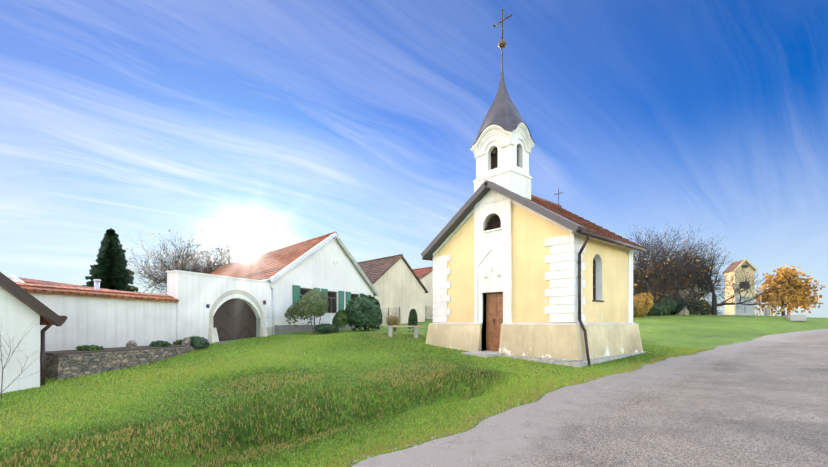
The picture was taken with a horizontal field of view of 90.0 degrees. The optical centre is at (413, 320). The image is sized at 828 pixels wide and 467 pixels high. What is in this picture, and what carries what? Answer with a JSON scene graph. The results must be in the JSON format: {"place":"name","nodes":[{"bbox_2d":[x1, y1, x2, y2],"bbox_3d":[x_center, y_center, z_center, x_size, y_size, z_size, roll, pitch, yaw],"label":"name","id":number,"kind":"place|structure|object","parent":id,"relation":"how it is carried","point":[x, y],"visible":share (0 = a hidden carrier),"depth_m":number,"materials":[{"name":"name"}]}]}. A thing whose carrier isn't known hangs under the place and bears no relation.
{"place":"outdoors","nodes":[
{"label":"outdoors","id":0,"kind":"place"},
{"bbox_2d":[209,231,336,271],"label":"roof ridge","id":1,"kind":"structure","parent":0,"point":[280,249],"depth_m":31.69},
{"bbox_2d":[357,254,402,263],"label":"roof ridge","id":2,"kind":"structure","parent":0,"point":[381,258],"depth_m":38.15,"materials":[{"name":"brown tile"}]},
{"bbox_2d":[381,311,400,330],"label":"ornamental grass","id":3,"kind":"object","parent":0,"point":[393,321],"depth_m":23.61,"materials":[{"name":"beige plant"}]},
{"bbox_2d":[0,315,827,466],"bbox_3d":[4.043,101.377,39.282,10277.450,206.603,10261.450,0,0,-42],"label":"ground","id":4,"kind":"structure","parent":0,"point":[698,331],"depth_m":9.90,"materials":[{"name":"green plant"}]},
{"bbox_2d":[0,287,39,392],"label":"house","id":5,"kind":"structure","parent":4,"relation":"on","point":[18,317],"depth_m":10.17,"materials":[{"name":"white paint"}]},
{"bbox_2d":[0,272,65,325],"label":"house roof","id":6,"kind":"structure","parent":5,"relation":"on","point":[41,309],"depth_m":10.18,"materials":[{"name":"brown wood"}]},
{"bbox_2d":[0,321,44,398],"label":"sapling","id":7,"kind":"object","parent":4,"relation":"on","point":[8,361],"visible":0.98,"depth_m":9.38,"materials":[{"name":"grey plant"}]},
{"bbox_2d":[41,316,66,385],"bbox_3d":[-13.503,0.948,12.468,9.251,2.180,0.403,0,0,22],"label":"downspout","id":8,"kind":"object","parent":4,"relation":"on","point":[46,327],"visible":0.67,"depth_m":10.71,"materials":[{"name":"brown metal"}]},
{"bbox_2d":[10,275,118,290],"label":"roof","id":9,"kind":"structure","parent":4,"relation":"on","point":[22,280],"depth_m":16.58,"materials":[{"name":"red tile"}]},
{"bbox_2d":[93,279,163,293],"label":"yard chimneys","id":10,"kind":"object","parent":9,"relation":"on","point":[96,283],"visible":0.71,"depth_m":18.67,"materials":[{"name":"metal"}]},
{"bbox_2d":[28,292,175,351],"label":"yard wall","id":11,"kind":"structure","parent":4,"relation":"on","point":[106,322],"depth_m":13.77,"materials":[{"name":"white paint"}]},
{"bbox_2d":[15,282,178,301],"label":"wall coping tiles","id":12,"kind":"object","parent":11,"relation":"on","point":[44,288],"visible":0.94,"depth_m":13.37,"materials":[{"name":"tile"}]},
{"bbox_2d":[82,228,137,291],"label":"spruce","id":13,"kind":"object","parent":4,"relation":"on","point":[109,259],"depth_m":50.28,"materials":[{"name":"green plant"}]},
{"bbox_2d":[40,346,201,379],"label":"stone retaining wall","id":14,"kind":"structure","parent":4,"relation":"on","point":[61,367],"depth_m":12.18,"materials":[{"name":"grey stone"}]},
{"bbox_2d":[40,344,185,354],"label":"stone bed soil","id":15,"kind":"structure","parent":14,"relation":"on","point":[63,352],"depth_m":12.63,"materials":[{"name":"brown"}]},
{"bbox_2d":[76,345,103,350],"bbox_3d":[-9.868,0.833,12.625,0.692,0.241,0.408,0,0,-42],"label":"bed plant","id":16,"kind":"object","parent":15,"relation":"on","point":[88,348],"visible":1,"depth_m":12.53,"materials":[{"name":"green plant"}]},
{"bbox_2d":[126,337,190,348],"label":"rocks","id":17,"kind":"object","parent":15,"relation":"on","point":[132,344],"visible":0.5,"depth_m":13.62,"materials":[{"name":"grey stone"}]},
{"bbox_2d":[149,340,170,346],"bbox_3d":[-8.891,0.818,14.503,0.662,0.287,0.431,0,0,-42],"label":"bed plant","id":18,"kind":"object","parent":15,"relation":"on","point":[159,343],"visible":0.9,"depth_m":14.40,"materials":[{"name":"green plant"}]},
{"bbox_2d":[173,340,182,344],"bbox_3d":[-8.766,0.810,15.872,0.837,0.237,0.403,0,0,-42],"label":"bed plant","id":19,"kind":"object","parent":15,"relation":"on","point":[176,342],"depth_m":15.63,"materials":[{"name":"green plant"}]},
{"bbox_2d":[125,240,212,293],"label":"bare tree","id":20,"kind":"object","parent":4,"relation":"on","point":[161,286],"depth_m":50.00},
{"bbox_2d":[124,230,233,293],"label":"bare tree","id":21,"kind":"object","parent":4,"relation":"on","point":[175,260],"depth_m":43.06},
{"bbox_2d":[145,244,234,293],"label":"bare tree","id":22,"kind":"object","parent":4,"relation":"on","point":[217,265],"depth_m":42.66,"materials":[{"name":"brown plant"}]},
{"bbox_2d":[189,335,208,348],"bbox_3d":[-8.135,0.833,15.568,0.786,0.583,0.965,0,0,-42],"label":"bush","id":23,"kind":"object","parent":4,"relation":"on","point":[200,342],"depth_m":15.31,"materials":[{"name":"green plant"}]},
{"bbox_2d":[165,270,274,339],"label":"gate wall","id":24,"kind":"structure","parent":4,"relation":"on","point":[194,293],"depth_m":17.12,"materials":[{"name":"white paint"}]},
{"bbox_2d":[208,290,267,343],"bbox_3d":[-8.027,-0.047,18.911,3.450,2.770,0.720,0,0,-68],"label":"arch surround","id":25,"kind":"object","parent":24,"relation":"attached to","point":[212,335],"depth_m":18.43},
{"bbox_2d":[213,298,255,340],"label":"gate doors","id":26,"kind":"structure","parent":25,"relation":"in","point":[234,318],"depth_m":19.00,"materials":[{"name":"brown wood"}]},
{"bbox_2d":[206,300,272,326],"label":"gate boxes","id":27,"kind":"object","parent":24,"relation":"attached to","point":[268,313],"visible":0.96,"depth_m":20.54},
{"bbox_2d":[202,235,279,270],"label":"bare tree","id":28,"kind":"object","parent":4,"relation":"on","point":[237,255],"depth_m":48.69,"materials":[{"name":"plant"}]},
{"bbox_2d":[236,238,277,259],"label":"bare tree","id":29,"kind":"object","parent":4,"relation":"on","point":[256,249],"depth_m":50.95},
{"bbox_2d":[284,289,328,333],"bbox_3d":[-5.389,-0.451,20.889,2.144,2.347,1.909,0,0,-42],"label":"tree","id":30,"kind":"object","parent":4,"relation":"on","point":[319,304],"depth_m":20.38,"materials":[{"name":"green plant"}]},
{"bbox_2d":[274,238,373,334],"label":"house","id":31,"kind":"structure","parent":4,"relation":"on","point":[317,268],"depth_m":24.79,"materials":[{"name":"paint"}]},
{"bbox_2d":[166,232,336,294],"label":"house roof","id":32,"kind":"structure","parent":31,"relation":"on","point":[273,267],"depth_m":26.47,"materials":[{"name":"tile"}]},
{"bbox_2d":[261,279,273,334],"bbox_3d":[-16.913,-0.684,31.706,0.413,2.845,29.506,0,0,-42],"label":"downspout","id":33,"kind":"object","parent":31,"relation":"attached to","point":[272,304],"visible":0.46,"depth_m":20.96,"materials":[{"name":"metal"}]},
{"bbox_2d":[293,285,319,306],"bbox_3d":[-6.251,-1.197,23.748,0.350,1.530,2.530,0,0,22],"label":"house window","id":34,"kind":"structure","parent":31,"relation":"attached to","point":[298,292],"depth_m":22.95,"materials":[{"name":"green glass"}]},
{"bbox_2d":[321,288,343,313],"bbox_3d":[-5.248,-1.197,26.233,0.350,1.530,2.530,0,0,22],"label":"house window","id":35,"kind":"structure","parent":31,"relation":"attached to","point":[331,296],"depth_m":26.58,"materials":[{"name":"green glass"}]},
{"bbox_2d":[346,292,364,312],"bbox_3d":[-4.199,-1.197,28.830,0.350,1.530,2.530,0,0,22],"label":"house window","id":36,"kind":"structure","parent":31,"relation":"attached to","point":[349,296],"depth_m":28.00,"materials":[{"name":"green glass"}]},
{"bbox_2d":[334,234,378,295],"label":"house roof","id":37,"kind":"structure","parent":31,"relation":"on","point":[354,262],"depth_m":28.51,"materials":[{"name":"paint"}]},
{"bbox_2d":[315,323,338,332],"bbox_3d":[-4.611,0.408,21.628,1.626,0.586,1.151,0,0,-74],"label":"bush","id":38,"kind":"object","parent":4,"relation":"on","point":[328,329],"depth_m":21.21,"materials":[{"name":"green plant"}]},
{"bbox_2d":[332,309,347,328],"bbox_3d":[-4.102,-0.113,22.918,0.870,1.114,0.924,0,0,-42],"label":"round shrub","id":39,"kind":"object","parent":4,"relation":"on","point":[339,320],"depth_m":22.68,"materials":[{"name":"green plant"}]},
{"bbox_2d":[345,294,382,330],"bbox_3d":[-2.880,-0.376,24.021,2.166,2.518,2.758,0,0,-42],"label":"bush","id":40,"kind":"object","parent":4,"relation":"on","point":[370,316],"depth_m":23.22,"materials":[{"name":"green plant"}]},
{"bbox_2d":[373,258,424,325],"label":"beige house","id":41,"kind":"structure","parent":4,"relation":"on","point":[396,285],"depth_m":36.12,"materials":[{"name":"paint"}]},
{"bbox_2d":[358,256,402,284],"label":"roof","id":42,"kind":"structure","parent":41,"relation":"on","point":[374,271],"depth_m":35.96,"materials":[{"name":"tile"}]},
{"bbox_2d":[402,257,427,292],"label":"roof verge","id":43,"kind":"structure","parent":41,"relation":"on","point":[414,274],"depth_m":37.60,"materials":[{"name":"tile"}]},
{"bbox_2d":[383,326,422,337],"bbox_3d":[-0.522,0.523,19.826,1.900,0.600,0.380,0,0,-10],"label":"bench","id":44,"kind":"object","parent":4,"relation":"on","point":[415,331],"visible":0.79,"depth_m":19.69,"materials":[{"name":"grey wood"}]},
{"bbox_2d":[380,306,432,326],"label":"bare shrubs","id":45,"kind":"object","parent":4,"relation":"on","point":[400,311],"depth_m":35.26,"materials":[{"name":"plant"}]},
{"bbox_2d":[408,309,417,330],"bbox_3d":[-0.080,0.097,23.806,0.653,1.626,0.672,0,0,-42],"label":"conifer","id":46,"kind":"object","parent":4,"relation":"on","point":[413,319],"visible":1,"depth_m":23.63,"materials":[{"name":"green plant"}]},
{"bbox_2d":[420,271,433,318],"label":"wall","id":47,"kind":"structure","parent":4,"relation":"on","point":[427,281],"depth_m":45.28,"materials":[{"name":"paint"}]},
{"bbox_2d":[413,268,432,278],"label":"roof","id":48,"kind":"structure","parent":47,"relation":"on","point":[420,273],"depth_m":45.74,"materials":[{"name":"tile"}]},
{"bbox_2d":[462,350,503,357],"bbox_3d":[2.753,1.333,15.739,1.570,0.310,1.500,0,0,-42],"label":"doorstep","id":49,"kind":"object","parent":4,"relation":"on","point":[487,353],"visible":0.46,"depth_m":15.18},
{"bbox_2d":[434,203,627,350],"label":"wall","id":50,"kind":"structure","parent":4,"relation":"on","point":[531,232],"depth_m":15.18,"materials":[{"name":"yellow paint"}]},
{"bbox_2d":[421,180,489,258],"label":"roof verge","id":51,"kind":"structure","parent":50,"relation":"attached to","point":[460,215],"depth_m":17.01,"materials":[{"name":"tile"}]},
{"bbox_2d":[486,292,502,350],"bbox_3d":[3.209,0.018,16.143,0.132,2.300,1.040,0,0,-42],"label":"door","id":52,"kind":"structure","parent":50,"relation":"in","point":[494,311],"depth_m":16.22,"materials":[{"name":"brown wood"}]},
{"bbox_2d":[433,234,632,321],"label":"corner quoins","id":53,"kind":"object","parent":50,"relation":"attached to","point":[561,276],"visible":0.81,"depth_m":14.00,"materials":[{"name":"white paint"}]},
{"bbox_2d":[433,199,633,256],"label":"cornice","id":54,"kind":"structure","parent":50,"relation":"attached to","point":[460,225],"depth_m":15.30,"materials":[{"name":"beige paint"}]},
{"bbox_2d":[485,180,643,247],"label":"roof","id":55,"kind":"structure","parent":50,"relation":"attached to","point":[569,220],"depth_m":14.94,"materials":[{"name":"tile"}]},
{"bbox_2d":[422,230,645,365],"bbox_3d":[4.819,-0.670,17.547,5.300,4.429,7.500,0,0,-42],"label":"gutter and downspout","id":56,"kind":"object","parent":55,"relation":"attached to","point":[587,234],"visible":0.9,"depth_m":13.54,"materials":[{"name":"metal"}]},
{"bbox_2d":[592,258,603,301],"bbox_3d":[6.466,-1.544,14.863,0.840,1.724,0.360,0,0,-42],"label":"chapel window","id":57,"kind":"structure","parent":50,"relation":"attached to","point":[594,282],"depth_m":15.16,"materials":[{"name":"grey glass"}]},
{"bbox_2d":[503,351,645,367],"bbox_3d":[4.877,1.638,17.624,5.730,0.800,7.380,0,0,-42],"label":"foundation base","id":58,"kind":"object","parent":4,"relation":"on","point":[574,363],"visible":0.08,"depth_m":13.89,"materials":[{"name":"grey concrete"}]},
{"bbox_2d":[426,324,642,359],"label":"plinth","id":59,"kind":"structure","parent":58,"relation":"on","point":[558,341],"depth_m":14.84,"materials":[{"name":"beige paint"}]},
{"bbox_2d":[430,322,635,324],"bbox_3d":[4.877,0.093,17.624,5.220,0.090,6.870,0,0,-42],"label":"plinth ledge","id":60,"kind":"object","parent":59,"relation":"on","point":[570,323],"visible":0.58,"depth_m":14.90,"materials":[{"name":"white paint"}]},
{"bbox_2d":[633,292,654,316],"bbox_3d":[20.512,-1.359,38.013,3.240,2.608,2.457,0,0,-42],"label":"bush","id":61,"kind":"object","parent":4,"relation":"on","point":[641,307],"depth_m":37.15,"materials":[{"name":"yellow plant"}]},
{"bbox_2d":[633,263,670,293],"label":"autumn tree","id":62,"kind":"object","parent":4,"relation":"on","point":[651,283],"depth_m":47.34,"materials":[{"name":"plant"}]},
{"bbox_2d":[644,302,662,315],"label":"bush","id":63,"kind":"object","parent":4,"relation":"on","point":[656,310],"visible":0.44,"depth_m":40.57,"materials":[{"name":"green plant"}]},
{"bbox_2d":[628,224,679,314],"bbox_3d":[20.038,-4.633,39.258,8.650,8.987,8.652,0,0,-42],"label":"bare tree","id":64,"kind":"object","parent":4,"relation":"on","point":[635,277],"depth_m":38.42,"materials":[{"name":"brown plant"}]},
{"bbox_2d":[655,297,671,315],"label":"bush","id":65,"kind":"object","parent":4,"relation":"on","point":[665,312],"visible":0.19,"depth_m":42.32,"materials":[{"name":"green plant"}]},
{"bbox_2d":[655,294,679,313],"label":"bush","id":66,"kind":"object","parent":4,"relation":"on","point":[674,306],"visible":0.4,"depth_m":44.29,"materials":[{"name":"green plant"}]},
{"bbox_2d":[626,224,713,315],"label":"bare tree","id":67,"kind":"object","parent":4,"relation":"on","point":[661,264],"depth_m":40.74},
{"bbox_2d":[638,284,705,314],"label":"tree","id":68,"kind":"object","parent":4,"relation":"on","point":[686,309],"depth_m":46.03,"materials":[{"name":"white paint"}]},
{"bbox_2d":[641,269,690,290],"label":"house roof","id":69,"kind":"structure","parent":68,"relation":"on","point":[676,284],"depth_m":46.60,"materials":[{"name":"red tile"}]},
{"bbox_2d":[669,294,689,312],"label":"bush","id":70,"kind":"object","parent":4,"relation":"on","point":[681,307],"visible":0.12,"depth_m":45.65,"materials":[{"name":"green plant"}]},
{"bbox_2d":[633,221,728,301],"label":"bare tree","id":71,"kind":"object","parent":4,"relation":"on","point":[690,247],"depth_m":49.89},
{"bbox_2d":[638,238,736,314],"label":"bare tree","id":72,"kind":"object","parent":4,"relation":"on","point":[685,303],"depth_m":43.73,"materials":[{"name":"brown plant"}]},
{"bbox_2d":[689,298,702,314],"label":"bush","id":73,"kind":"object","parent":4,"relation":"on","point":[692,300],"visible":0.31,"depth_m":46.48,"materials":[{"name":"green plant"}]},
{"bbox_2d":[657,246,741,314],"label":"bare tree","id":74,"kind":"object","parent":4,"relation":"on","point":[707,280],"depth_m":46.51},
{"bbox_2d":[700,300,710,314],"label":"bush","id":75,"kind":"object","parent":4,"relation":"on","point":[706,307],"visible":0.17,"depth_m":48.84,"materials":[{"name":"green plant"}]},
{"bbox_2d":[734,293,736,315],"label":"sign post","id":76,"kind":"object","parent":4,"relation":"on","point":[735,295],"visible":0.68,"depth_m":41.74,"materials":[{"name":"grey metal"}]},
{"bbox_2d":[724,261,755,314],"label":"transformer tower","id":77,"kind":"structure","parent":4,"relation":"on","point":[748,310],"depth_m":53.95,"materials":[{"name":"paint"}]},
{"bbox_2d":[722,259,745,273],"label":"roof","id":78,"kind":"structure","parent":77,"relation":"attached to","point":[738,264],"depth_m":54.87,"materials":[{"name":"tile"}]},
{"bbox_2d":[745,259,757,270],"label":"roof trim","id":79,"kind":"structure","parent":77,"relation":"attached to","point":[753,266],"depth_m":53.50,"materials":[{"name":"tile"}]},
{"bbox_2d":[669,234,812,315],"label":"bare tree","id":80,"kind":"object","parent":4,"relation":"on","point":[715,297],"depth_m":43.29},
{"bbox_2d":[758,290,762,315],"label":"sign post","id":81,"kind":"object","parent":4,"relation":"on","point":[760,291],"visible":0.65,"depth_m":42.31,"materials":[{"name":"grey metal"}]},
{"bbox_2d":[764,308,770,315],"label":"utility box","id":82,"kind":"object","parent":4,"relation":"on","point":[768,311],"visible":0.79,"depth_m":53.77,"materials":[{"name":"white"}]},
{"bbox_2d":[755,265,823,315],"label":"autumn tree","id":83,"kind":"object","parent":4,"relation":"on","point":[793,274],"depth_m":54.87,"materials":[{"name":"orange plant"}]},
{"bbox_2d":[761,270,824,314],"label":"autumn tree","id":84,"kind":"object","parent":4,"relation":"on","point":[809,294],"depth_m":60.01,"materials":[{"name":"orange plant"}]},
{"bbox_2d":[783,315,806,320],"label":"wall","id":85,"kind":"structure","parent":4,"relation":"on","point":[796,317],"depth_m":34.84,"materials":[{"name":"white concrete"}]},
{"bbox_2d":[0,0,827,317],"label":"sky","id":86,"kind":"structure","parent":0,"point":[278,123],"materials":[{"name":"blue"}]},
{"bbox_2d":[483,267,500,278],"bbox_3d":[3.023,-1.857,15.978,0.171,0.410,0.860,0,0,-42],"label":"wall ornament","id":87,"kind":"object","parent":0,"point":[498,274],"visible":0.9,"depth_m":15.95,"materials":[{"name":"white paint"}]},
{"bbox_2d":[487,215,500,229],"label":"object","id":88,"kind":"object","parent":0,"point":[494,222],"visible":0.25,"depth_m":16.23,"materials":[{"name":"brown wood"}]},
{"bbox_2d":[473,168,531,350],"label":"chapel tower","id":89,"kind":"structure","parent":0,"point":[493,249],"depth_m":15.88,"materials":[{"name":"white paint"}]},
{"bbox_2d":[481,227,501,232],"bbox_3d":[3.045,-3.482,15.998,0.250,0.060,1.000,0,0,-42],"label":"window sill","id":90,"kind":"structure","parent":89,"relation":"attached to","point":[491,230],"depth_m":15.89,"materials":[{"name":"white paint"}]},
{"bbox_2d":[476,131,528,178],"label":"bell tower","id":91,"kind":"structure","parent":89,"relation":"on","point":[515,157],"depth_m":15.95,"materials":[{"name":"white paint"}]},
{"bbox_2d":[470,47,535,147],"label":"spire roof","id":92,"kind":"structure","parent":91,"relation":"on","point":[503,113],"depth_m":16.02,"materials":[{"name":"grey metal"}]},
{"bbox_2d":[493,9,511,48],"bbox_3d":[3.494,-11.585,16.396,0.335,1.534,0.895,0,0,-42],"label":"cross","id":93,"kind":"object","parent":92,"relation":"on","point":[502,43],"visible":0.94,"depth_m":16.37,"materials":[{"name":"grey metal"}]},
{"bbox_2d":[471,122,534,157],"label":"cornice","id":94,"kind":"structure","parent":91,"relation":"attached to","point":[492,130],"depth_m":15.92,"materials":[{"name":"white paint"}]},
{"bbox_2d":[491,144,517,169],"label":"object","id":95,"kind":"object","parent":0,"point":[494,158],"visible":0.1,"depth_m":16.62,"materials":[{"name":"brown wood"}]},
{"bbox_2d":[531,195,561,207],"bbox_3d":[5.393,-5.314,18.082,3.830,0.190,0.200,0,0,-42],"label":"ridge cap","id":96,"kind":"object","parent":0,"point":[544,200],"depth_m":18.40,"materials":[{"name":"red tile"}]},
{"bbox_2d":[352,329,827,466],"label":"road","id":97,"kind":"structure","parent":0,"point":[763,402],"depth_m":6.50,"materials":[{"name":"grey asphalt"}]},
{"bbox_2d":[350,342,755,466],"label":"grass edge","id":98,"kind":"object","parent":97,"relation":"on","point":[432,437],"depth_m":7.03,"materials":[{"name":"plant"}]},
{"bbox_2d":[633,266,662,297],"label":"bare tree","id":99,"kind":"object","parent":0,"point":[646,283],"depth_m":44.06,"materials":[{"name":"brown plant"}]}
]}

